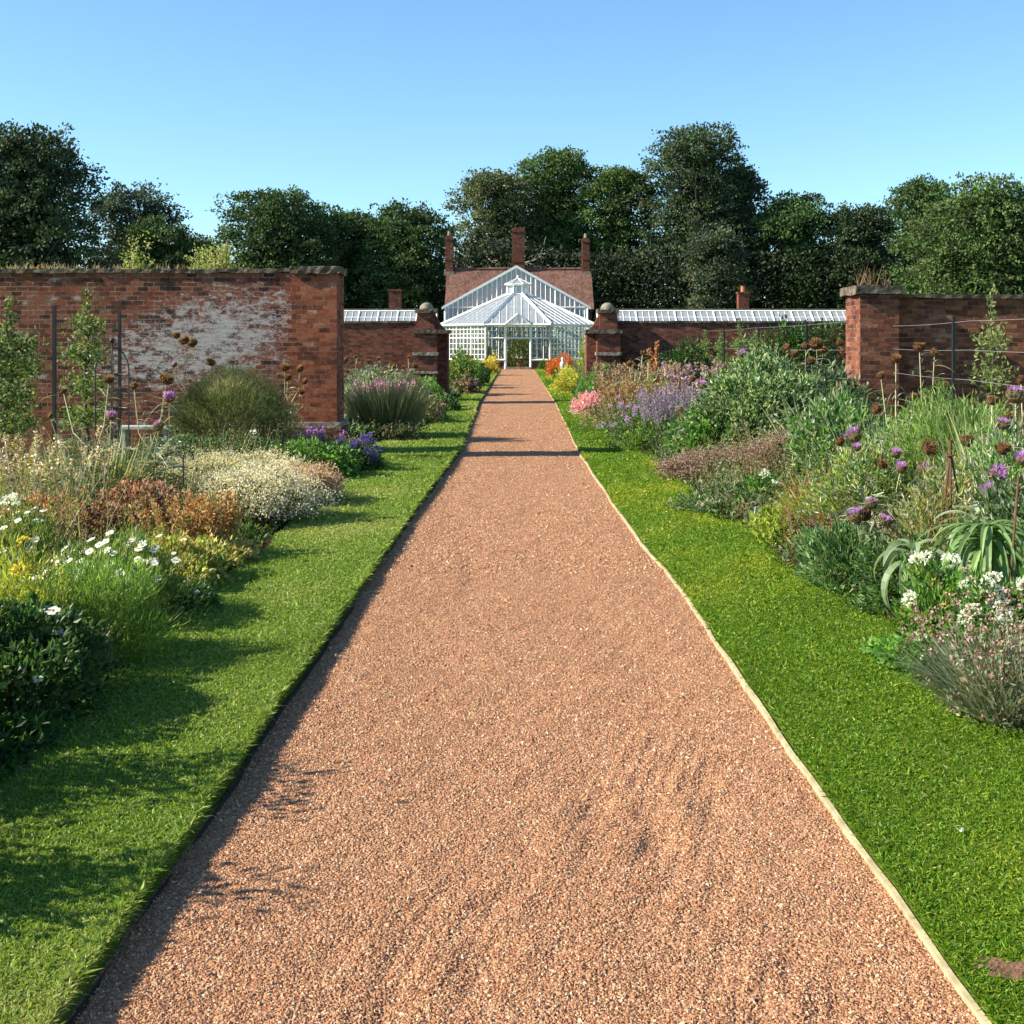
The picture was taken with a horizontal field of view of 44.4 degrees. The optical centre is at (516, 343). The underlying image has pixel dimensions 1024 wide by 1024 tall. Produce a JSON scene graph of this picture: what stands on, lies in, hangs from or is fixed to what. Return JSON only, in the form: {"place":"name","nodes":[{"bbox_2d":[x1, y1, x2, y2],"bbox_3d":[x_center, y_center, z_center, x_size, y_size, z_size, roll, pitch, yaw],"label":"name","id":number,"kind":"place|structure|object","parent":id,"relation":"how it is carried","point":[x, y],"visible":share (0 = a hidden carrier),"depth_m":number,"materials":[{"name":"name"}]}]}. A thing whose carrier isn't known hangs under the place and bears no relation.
{"place":"outdoors","nodes":[
{"label":"outdoors","id":0,"kind":"place"},
{"bbox_2d":[27,397,457,693],"bbox_3d":[-3.030,1.607,39.500,3.140,0.084,81.000,0,0,0],"label":"soil bed","id":1,"kind":"object","parent":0,"point":[266,542],"depth_m":10.07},
{"bbox_2d":[0,688,70,779],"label":"rose bush","id":2,"kind":"object","parent":1,"relation":"on","point":[22,745],"visible":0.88,"depth_m":4.89,"materials":[{"name":"green plant"}]},
{"bbox_2d":[0,495,82,585],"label":"daisy plant","id":3,"kind":"object","parent":1,"relation":"on","point":[32,524],"visible":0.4,"depth_m":7.93,"materials":[{"name":"green plant"}]},
{"bbox_2d":[0,524,83,684],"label":"yellow flower plant","id":4,"kind":"object","parent":1,"relation":"on","point":[8,577],"visible":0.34,"depth_m":6.00,"materials":[{"name":"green plant"}]},
{"bbox_2d":[16,481,100,542],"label":"brown leaf plant","id":5,"kind":"object","parent":1,"relation":"on","point":[46,502],"visible":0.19,"depth_m":9.41,"materials":[{"name":"plant"}]},
{"bbox_2d":[0,425,117,519],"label":"dry stalk plant","id":6,"kind":"object","parent":1,"relation":"on","point":[38,469],"visible":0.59,"depth_m":10.43,"materials":[{"name":"beige plant"}]},
{"bbox_2d":[0,583,122,740],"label":"rose bush","id":7,"kind":"object","parent":1,"relation":"on","point":[59,651],"visible":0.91,"depth_m":5.30,"materials":[{"name":"green plant"}]},
{"bbox_2d":[0,425,184,502],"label":"dry leaf clump","id":8,"kind":"object","parent":1,"relation":"on","point":[108,465],"visible":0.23,"depth_m":10.85,"materials":[{"name":"plant"}]},
{"bbox_2d":[6,537,194,668],"bbox_3d":[-2.159,1.311,6.379,1.117,0.677,0.977,0,0,0],"label":"feathery plant","id":9,"kind":"object","parent":1,"relation":"on","point":[131,612],"visible":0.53,"depth_m":6.34,"materials":[{"name":"green plant"}]},
{"bbox_2d":[10,522,232,631],"bbox_3d":[-2.352,1.353,7.232,1.250,0.560,1.167,0,0,22],"label":"daisy plant","id":10,"kind":"object","parent":1,"relation":"on","point":[142,547],"visible":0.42,"depth_m":7.26,"materials":[{"name":"green plant"}]},
{"bbox_2d":[43,372,203,489],"bbox_3d":[-3.479,1.011,11.241,1.497,1.542,1.153,0,0,-32],"label":"cardoon plant","id":11,"kind":"object","parent":1,"relation":"on","point":[168,396],"visible":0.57,"depth_m":11.22,"materials":[{"name":"green plant"}]},
{"bbox_2d":[70,475,184,538],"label":"maroon leaf plant","id":12,"kind":"object","parent":1,"relation":"on","point":[129,485],"visible":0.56,"depth_m":9.71,"materials":[{"name":"plant"}]},
{"bbox_2d":[88,529,246,588],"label":"lady mantle plant","id":13,"kind":"object","parent":1,"relation":"on","point":[213,559],"visible":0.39,"depth_m":8.37,"materials":[{"name":"green plant"}]},
{"bbox_2d":[124,487,245,545],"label":"spiky seed plant","id":14,"kind":"object","parent":1,"relation":"on","point":[219,523],"visible":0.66,"depth_m":9.29,"materials":[{"name":"brown plant"}]},
{"bbox_2d":[118,428,305,461],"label":"white flower bush","id":15,"kind":"object","parent":1,"relation":"on","point":[215,440],"visible":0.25,"depth_m":14.83,"materials":[{"name":"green plant"}]},
{"bbox_2d":[127,348,302,449],"bbox_3d":[-3.864,0.857,16.530,2.383,1.601,2.191,0,0,0],"label":"wormwood bush","id":16,"kind":"object","parent":1,"relation":"on","point":[216,399],"visible":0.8,"depth_m":16.09,"materials":[{"name":"green plant"}]},
{"bbox_2d":[193,531,260,568],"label":"golden leaf plant","id":17,"kind":"object","parent":1,"relation":"on","point":[240,546],"visible":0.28,"depth_m":9.16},
{"bbox_2d":[155,443,338,490],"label":"cream froth plant","id":18,"kind":"object","parent":1,"relation":"on","point":[225,462],"visible":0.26,"depth_m":13.00,"materials":[{"name":"beige plant"}]},
{"bbox_2d":[183,455,349,527],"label":"cream froth plant","id":19,"kind":"object","parent":1,"relation":"on","point":[275,490],"visible":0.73,"depth_m":11.06,"materials":[{"name":"beige plant"}]},
{"bbox_2d":[274,457,350,504],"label":"peach seed plant","id":20,"kind":"object","parent":1,"relation":"on","point":[329,477],"visible":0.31,"depth_m":12.50,"materials":[{"name":"beige plant"}]},
{"bbox_2d":[275,434,368,477],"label":"green leaf plant","id":21,"kind":"object","parent":1,"relation":"on","point":[345,464],"visible":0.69,"depth_m":14.95,"materials":[{"name":"plant"}]},
{"bbox_2d":[334,432,387,471],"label":"blue flower plant","id":22,"kind":"object","parent":1,"relation":"on","point":[373,460],"visible":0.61,"depth_m":15.74,"materials":[{"name":"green plant"}]},
{"bbox_2d":[344,376,438,436],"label":"moor grass plant","id":23,"kind":"object","parent":1,"relation":"on","point":[390,403],"visible":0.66,"depth_m":21.23,"materials":[{"name":"green plant"}]},
{"bbox_2d":[349,417,437,441],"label":"dark leaf plant","id":24,"kind":"object","parent":1,"relation":"on","point":[395,433],"visible":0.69,"depth_m":20.81,"materials":[{"name":"plant"}]},
{"bbox_2d":[0,368,500,1023],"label":"lawn strip","id":25,"kind":"object","parent":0,"point":[158,878],"visible":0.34,"depth_m":4.91,"materials":[{"name":"plant"}]},
{"bbox_2d":[0,459,745,621],"bbox_3d":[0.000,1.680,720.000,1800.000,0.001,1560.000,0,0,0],"label":"ground","id":26,"kind":"structure","parent":0,"point":[115,461],"depth_m":15.89,"materials":[{"name":"green plant"}]},
{"bbox_2d":[0,294,54,488],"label":"fruit tree","id":27,"kind":"object","parent":26,"relation":"on","point":[9,391],"visible":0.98,"depth_m":13.86,"materials":[{"name":"green plant"}]},
{"bbox_2d":[0,118,122,269],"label":"broadleaf tree","id":28,"kind":"object","parent":26,"relation":"on","point":[38,225],"visible":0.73,"depth_m":92.63,"materials":[{"name":"green plant"}]},
{"bbox_2d":[0,306,138,481],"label":"wire fence","id":29,"kind":"object","parent":26,"relation":"on","point":[54,355],"visible":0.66,"depth_m":14.96,"materials":[{"name":"black metal"}]},
{"bbox_2d":[56,286,119,466],"bbox_3d":[-5.527,0.446,16.063,0.496,2.378,1.743,0,0,0],"label":"fruit tree","id":30,"kind":"object","parent":26,"relation":"on","point":[86,381],"visible":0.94,"depth_m":15.98,"materials":[{"name":"green plant"}]},
{"bbox_2d":[78,177,193,267],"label":"broadleaf tree","id":31,"kind":"object","parent":26,"relation":"on","point":[122,205],"visible":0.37,"depth_m":116.66,"materials":[{"name":"green plant"}]},
{"bbox_2d":[0,268,291,458],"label":"garden wall","id":32,"kind":"structure","parent":26,"relation":"on","point":[221,315],"depth_m":18.24,"materials":[{"name":"red brick"}]},
{"bbox_2d":[111,212,203,268],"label":"broadleaf tree","id":33,"kind":"object","parent":26,"relation":"on","point":[162,249],"visible":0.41,"depth_m":103.09,"materials":[{"name":"green plant"}]},
{"bbox_2d":[0,410,354,707],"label":"ground cover","id":34,"kind":"object","parent":26,"relation":"on","point":[255,534],"visible":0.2,"depth_m":10.29,"materials":[{"name":"green plant"}]},
{"bbox_2d":[183,237,254,268],"bbox_3d":[-4.945,-0.081,21.040,1.249,3.466,1.160,0,0,-30],"label":"sapling","id":35,"kind":"object","parent":26,"relation":"on","point":[223,259],"visible":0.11,"depth_m":20.76,"materials":[{"name":"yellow plant"}]},
{"bbox_2d":[195,184,356,308],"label":"broadleaf tree","id":36,"kind":"object","parent":26,"relation":"on","point":[284,245],"visible":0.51,"depth_m":105.91,"materials":[{"name":"green plant"}]},
{"bbox_2d":[68,370,499,1023],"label":"edging board","id":37,"kind":"object","parent":26,"relation":"on","point":[210,820],"visible":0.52,"depth_m":4.92,"materials":[{"name":"wood"}]},
{"bbox_2d":[287,266,348,441],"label":"brick pier","id":38,"kind":"structure","parent":26,"relation":"on","point":[318,323],"depth_m":18.10,"materials":[{"name":"brick"}]},
{"bbox_2d":[304,202,389,308],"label":"broadleaf tree","id":39,"kind":"object","parent":26,"relation":"on","point":[354,232],"visible":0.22,"depth_m":110.06,"materials":[{"name":"green plant"}]},
{"bbox_2d":[344,321,415,395],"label":"garden wall","id":40,"kind":"structure","parent":26,"relation":"on","point":[390,342],"depth_m":35.00,"materials":[{"name":"brick"}]},
{"bbox_2d":[344,308,437,320],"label":"lean to greenhouse","id":41,"kind":"object","parent":26,"relation":"on","point":[380,314],"visible":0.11,"depth_m":87.92,"materials":[{"name":"glass"}]},
{"bbox_2d":[345,197,459,321],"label":"broadleaf tree","id":42,"kind":"object","parent":26,"relation":"on","point":[408,263],"visible":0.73,"depth_m":108.11,"materials":[{"name":"green plant"}]},
{"bbox_2d":[411,302,450,393],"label":"gate pier","id":43,"kind":"structure","parent":26,"relation":"on","point":[431,333],"depth_m":34.52,"materials":[{"name":"brick"}]},
{"bbox_2d":[434,166,554,319],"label":"broadleaf tree","id":44,"kind":"object","parent":26,"relation":"on","point":[483,188],"visible":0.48,"depth_m":120.33,"materials":[{"name":"green plant"}]},
{"bbox_2d":[78,235,919,322],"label":"undergrowth","id":45,"kind":"object","parent":26,"relation":"on","point":[595,265],"visible":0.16,"depth_m":114.24,"materials":[{"name":"green plant"}]},
{"bbox_2d":[442,265,590,357],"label":"glasshouse","id":46,"kind":"structure","parent":26,"relation":"on","point":[492,288],"depth_m":92.60,"materials":[{"name":"white glass"}]},
{"bbox_2d":[440,275,593,368],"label":"conservatory","id":47,"kind":"object","parent":26,"relation":"on","point":[522,293],"visible":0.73,"depth_m":84.41,"materials":[{"name":"white paint"}]},
{"bbox_2d":[444,228,593,320],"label":"cottage","id":48,"kind":"structure","parent":26,"relation":"on","point":[576,283],"depth_m":103.50,"materials":[{"name":"ceramic"}]},
{"bbox_2d":[486,144,611,316],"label":"broadleaf tree","id":49,"kind":"object","parent":26,"relation":"on","point":[548,186],"visible":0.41,"depth_m":123.81,"materials":[{"name":"green plant"}]},
{"bbox_2d":[583,302,622,390],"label":"gate pier","id":50,"kind":"structure","parent":26,"relation":"on","point":[602,337],"depth_m":34.52,"materials":[{"name":"brick"}]},
{"bbox_2d":[567,164,669,321],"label":"broadleaf tree","id":51,"kind":"object","parent":26,"relation":"on","point":[616,181],"visible":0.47,"depth_m":121.96,"materials":[{"name":"green plant"}]},
{"bbox_2d":[622,121,768,308],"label":"broadleaf tree","id":52,"kind":"object","parent":26,"relation":"on","point":[697,156],"visible":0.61,"depth_m":118.09,"materials":[{"name":"green plant"}]},
{"bbox_2d":[680,225,760,308],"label":"broadleaf tree","id":53,"kind":"object","parent":26,"relation":"on","point":[719,287],"visible":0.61,"depth_m":106.82,"materials":[{"name":"green plant"}]},
{"bbox_2d":[596,308,845,320],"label":"lean to greenhouse","id":54,"kind":"object","parent":26,"relation":"on","point":[759,314],"visible":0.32,"depth_m":87.92,"materials":[{"name":"glass"}]},
{"bbox_2d":[618,321,845,386],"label":"garden wall","id":55,"kind":"structure","parent":26,"relation":"on","point":[636,337],"depth_m":35.00,"materials":[{"name":"brick"}]},
{"bbox_2d":[722,166,771,307],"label":"broadleaf tree","id":56,"kind":"object","parent":26,"relation":"on","point":[757,191],"visible":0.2,"depth_m":121.64,"materials":[{"name":"green plant"}]},
{"bbox_2d":[726,314,845,378],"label":"shrub","id":57,"kind":"object","parent":26,"relation":"on","point":[797,337],"visible":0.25,"depth_m":33.77,"materials":[{"name":"green plant"}]},
{"bbox_2d":[745,189,848,308],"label":"broadleaf tree","id":58,"kind":"object","parent":26,"relation":"on","point":[797,224],"visible":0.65,"depth_m":116.28,"materials":[{"name":"green plant"}]},
{"bbox_2d":[648,409,1012,618],"bbox_3d":[3.374,1.240,10.908,3.238,0.865,15.106,0,0,0],"label":"ground cover","id":59,"kind":"object","parent":26,"relation":"on","point":[722,488],"visible":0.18,"depth_m":12.83,"materials":[{"name":"green plant"}]},
{"bbox_2d":[814,200,906,308],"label":"broadleaf tree","id":60,"kind":"object","parent":26,"relation":"on","point":[862,233],"visible":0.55,"depth_m":114.22,"materials":[{"name":"green plant"}]},
{"bbox_2d":[840,285,904,429],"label":"brick pier","id":61,"kind":"structure","parent":26,"relation":"on","point":[872,329],"depth_m":18.10,"materials":[{"name":"brick"}]},
{"bbox_2d":[873,172,953,291],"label":"broadleaf tree","id":62,"kind":"object","parent":26,"relation":"on","point":[909,190],"visible":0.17,"depth_m":120.56,"materials":[{"name":"green plant"}]},
{"bbox_2d":[876,171,1023,294],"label":"broadleaf tree","id":63,"kind":"object","parent":26,"relation":"on","point":[980,251],"visible":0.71,"depth_m":97.12,"materials":[{"name":"green plant"}]},
{"bbox_2d":[899,294,1023,448],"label":"garden wall","id":64,"kind":"structure","parent":26,"relation":"on","point":[921,311],"depth_m":18.30,"materials":[{"name":"red brick"}]},
{"bbox_2d":[962,283,1020,427],"bbox_3d":[5.206,0.481,13.795,0.496,2.303,0.957,0,0,0],"label":"fruit tree","id":65,"kind":"object","parent":26,"relation":"on","point":[993,368],"visible":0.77,"depth_m":13.78,"materials":[{"name":"green plant"}]},
{"bbox_2d":[0,0,1023,304],"label":"sky","id":66,"kind":"structure","parent":0,"point":[353,104],"materials":[{"name":"blue"}]},
{"bbox_2d":[64,369,979,1023],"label":"path","id":67,"kind":"structure","parent":0,"point":[512,391],"depth_m":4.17,"materials":[{"name":"gravel"}]},
{"bbox_2d":[535,371,991,1023],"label":"edging board","id":68,"kind":"object","parent":67,"relation":"on","point":[919,931],"visible":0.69,"depth_m":4.32,"materials":[{"name":"wood"}]},
{"bbox_2d":[556,379,900,623],"bbox_3d":[3.330,1.604,39.500,3.340,0.082,81.000,0,0,0],"label":"soil bed","id":69,"kind":"object","parent":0,"point":[891,615],"depth_m":9.94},
{"bbox_2d":[590,393,656,439],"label":"aster plant","id":70,"kind":"object","parent":69,"relation":"on","point":[612,428],"visible":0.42,"depth_m":21.19,"materials":[{"name":"purple plant"}]},
{"bbox_2d":[590,360,676,406],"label":"seed stalk plant","id":71,"kind":"object","parent":69,"relation":"on","point":[622,369],"visible":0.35,"depth_m":27.80,"materials":[{"name":"beige plant"}]},
{"bbox_2d":[597,376,682,427],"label":"seed stalk plant","id":72,"kind":"object","parent":69,"relation":"on","point":[630,391],"visible":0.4,"depth_m":23.08,"materials":[{"name":"beige plant"}]},
{"bbox_2d":[605,415,679,450],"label":"green leaf plant","id":73,"kind":"object","parent":69,"relation":"on","point":[640,433],"visible":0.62,"depth_m":18.98,"materials":[{"name":"green plant"}]},
{"bbox_2d":[636,382,706,448],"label":"russian sage plant","id":74,"kind":"object","parent":69,"relation":"on","point":[659,409],"visible":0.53,"depth_m":19.09,"materials":[{"name":"purple plant"}]},
{"bbox_2d":[645,334,711,391],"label":"shrub","id":75,"kind":"object","parent":69,"relation":"on","point":[682,356],"visible":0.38,"depth_m":33.85,"materials":[{"name":"green plant"}]},
{"bbox_2d":[644,443,746,482],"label":"heath seed plant","id":76,"kind":"object","parent":69,"relation":"on","point":[685,465],"visible":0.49,"depth_m":14.79,"materials":[{"name":"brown plant"}]},
{"bbox_2d":[656,398,754,458],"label":"green leaf plant","id":77,"kind":"object","parent":69,"relation":"on","point":[705,427],"visible":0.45,"depth_m":16.70,"materials":[{"name":"plant"}]},
{"bbox_2d":[659,359,763,405],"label":"pink flower plant","id":78,"kind":"object","parent":69,"relation":"on","point":[682,377],"visible":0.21,"depth_m":21.38,"materials":[{"name":"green plant"}]},
{"bbox_2d":[670,333,836,449],"bbox_3d":[3.335,0.766,16.919,2.554,1.856,2.296,0,0,-38],"label":"artichoke bush","id":79,"kind":"object","parent":69,"relation":"on","point":[736,394],"visible":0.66,"depth_m":16.58,"materials":[{"name":"green plant"}]},
{"bbox_2d":[742,496,804,545],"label":"yellow leaf plant","id":80,"kind":"object","parent":69,"relation":"on","point":[767,524],"visible":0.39,"depth_m":10.16,"materials":[{"name":"plant"}]},
{"bbox_2d":[724,425,827,485],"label":"heath seed plant","id":81,"kind":"object","parent":69,"relation":"on","point":[757,448],"visible":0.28,"depth_m":13.71,"materials":[{"name":"brown plant"}]},
{"bbox_2d":[755,359,875,435],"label":"artichoke bush","id":82,"kind":"object","parent":69,"relation":"on","point":[821,372],"visible":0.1,"depth_m":17.31,"materials":[{"name":"green plant"}]},
{"bbox_2d":[766,470,891,529],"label":"golden grass plant","id":83,"kind":"object","parent":69,"relation":"on","point":[788,502],"visible":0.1,"depth_m":9.88,"materials":[{"name":"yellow plant"}]},
{"bbox_2d":[785,514,890,600],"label":"lance leaf plant","id":84,"kind":"object","parent":69,"relation":"on","point":[834,548],"visible":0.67,"depth_m":8.21,"materials":[{"name":"plant"}]},
{"bbox_2d":[775,382,923,482],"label":"artichoke bush","id":85,"kind":"object","parent":69,"relation":"on","point":[817,422],"visible":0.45,"depth_m":13.06,"materials":[{"name":"green plant"}]},
{"bbox_2d":[770,423,945,549],"bbox_3d":[2.553,1.128,9.357,1.375,1.061,0.920,0,0,15],"label":"mixed leaf plant","id":86,"kind":"object","parent":69,"relation":"on","point":[839,480],"visible":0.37,"depth_m":9.22,"materials":[{"name":"plant"}]},
{"bbox_2d":[838,497,899,597],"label":"cardoon plant","id":87,"kind":"object","parent":69,"relation":"on","point":[858,515],"visible":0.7,"depth_m":7.88,"materials":[{"name":"purple plant"}]},
{"bbox_2d":[825,424,938,541],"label":"cardoon plant","id":88,"kind":"object","parent":69,"relation":"on","point":[853,436],"visible":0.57,"depth_m":8.96,"materials":[{"name":"green plant"}]},
{"bbox_2d":[844,530,941,618],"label":"dark leaf plant","id":89,"kind":"object","parent":69,"relation":"on","point":[873,552],"visible":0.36,"depth_m":7.56,"materials":[{"name":"plant"}]},
{"bbox_2d":[859,623,944,675],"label":"green plant","id":90,"kind":"object","parent":69,"relation":"on","point":[885,641],"visible":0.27,"depth_m":6.26,"materials":[{"name":"green plant"}]},
{"bbox_2d":[873,539,953,609],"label":"strappy rosette plant","id":91,"kind":"object","parent":69,"relation":"on","point":[889,568],"visible":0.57,"depth_m":6.96,"materials":[{"name":"green plant"}]},
{"bbox_2d":[865,342,963,455],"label":"cardoon plant","id":92,"kind":"object","parent":69,"relation":"on","point":[919,347],"visible":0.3,"depth_m":11.47,"materials":[{"name":"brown plant"}]},
{"bbox_2d":[889,545,977,680],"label":"phlox plant","id":93,"kind":"object","parent":69,"relation":"on","point":[919,585],"visible":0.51,"depth_m":6.11,"materials":[{"name":"green plant"}]},
{"bbox_2d":[885,445,988,600],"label":"mixed leaf plant","id":94,"kind":"object","parent":69,"relation":"on","point":[923,515],"visible":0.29,"depth_m":7.83,"materials":[{"name":"plant"}]},
{"bbox_2d":[861,372,1020,517],"bbox_3d":[3.246,0.924,9.294,1.257,1.528,1.300,0,0,-29],"label":"feathery plant","id":95,"kind":"object","parent":69,"relation":"on","point":[932,431],"visible":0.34,"depth_m":9.27,"materials":[{"name":"green plant"}]},
{"bbox_2d":[871,566,1023,731],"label":"wiry grey plant","id":96,"kind":"object","parent":69,"relation":"on","point":[996,692],"visible":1,"depth_m":5.36,"materials":[{"name":"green plant"}]},
{"bbox_2d":[904,383,1023,515],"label":"cardoon leaf clump","id":97,"kind":"object","parent":69,"relation":"on","point":[983,446],"visible":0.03,"depth_m":8.61,"materials":[{"name":"plant"}]},
{"bbox_2d":[910,517,1023,594],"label":"strappy rosette plant","id":98,"kind":"object","parent":69,"relation":"on","point":[986,547],"visible":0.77,"depth_m":6.35,"materials":[{"name":"green plant"}]},
{"bbox_2d":[930,375,1023,564],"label":"cardoon plant","id":99,"kind":"object","parent":69,"relation":"on","point":[1015,395],"visible":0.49,"depth_m":7.99,"materials":[{"name":"green plant"}]},
{"bbox_2d":[931,565,1023,670],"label":"phlox plant","id":100,"kind":"object","parent":69,"relation":"on","point":[981,584],"visible":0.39,"depth_m":5.79,"materials":[{"name":"white plant"}]},
{"bbox_2d":[937,411,1023,517],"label":"mixed leaf plant","id":101,"kind":"object","parent":69,"relation":"on","point":[992,458],"visible":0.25,"depth_m":7.97,"materials":[{"name":"plant"}]},
{"bbox_2d":[956,458,1023,582],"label":"mixed leaf plant","id":102,"kind":"object","parent":69,"relation":"on","point":[995,514],"visible":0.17,"depth_m":7.15,"materials":[{"name":"plant"}]},
{"bbox_2d":[534,367,1023,1023],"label":"lawn strip","id":103,"kind":"object","parent":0,"point":[843,743],"visible":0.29,"depth_m":5.07,"materials":[{"name":"plant"}]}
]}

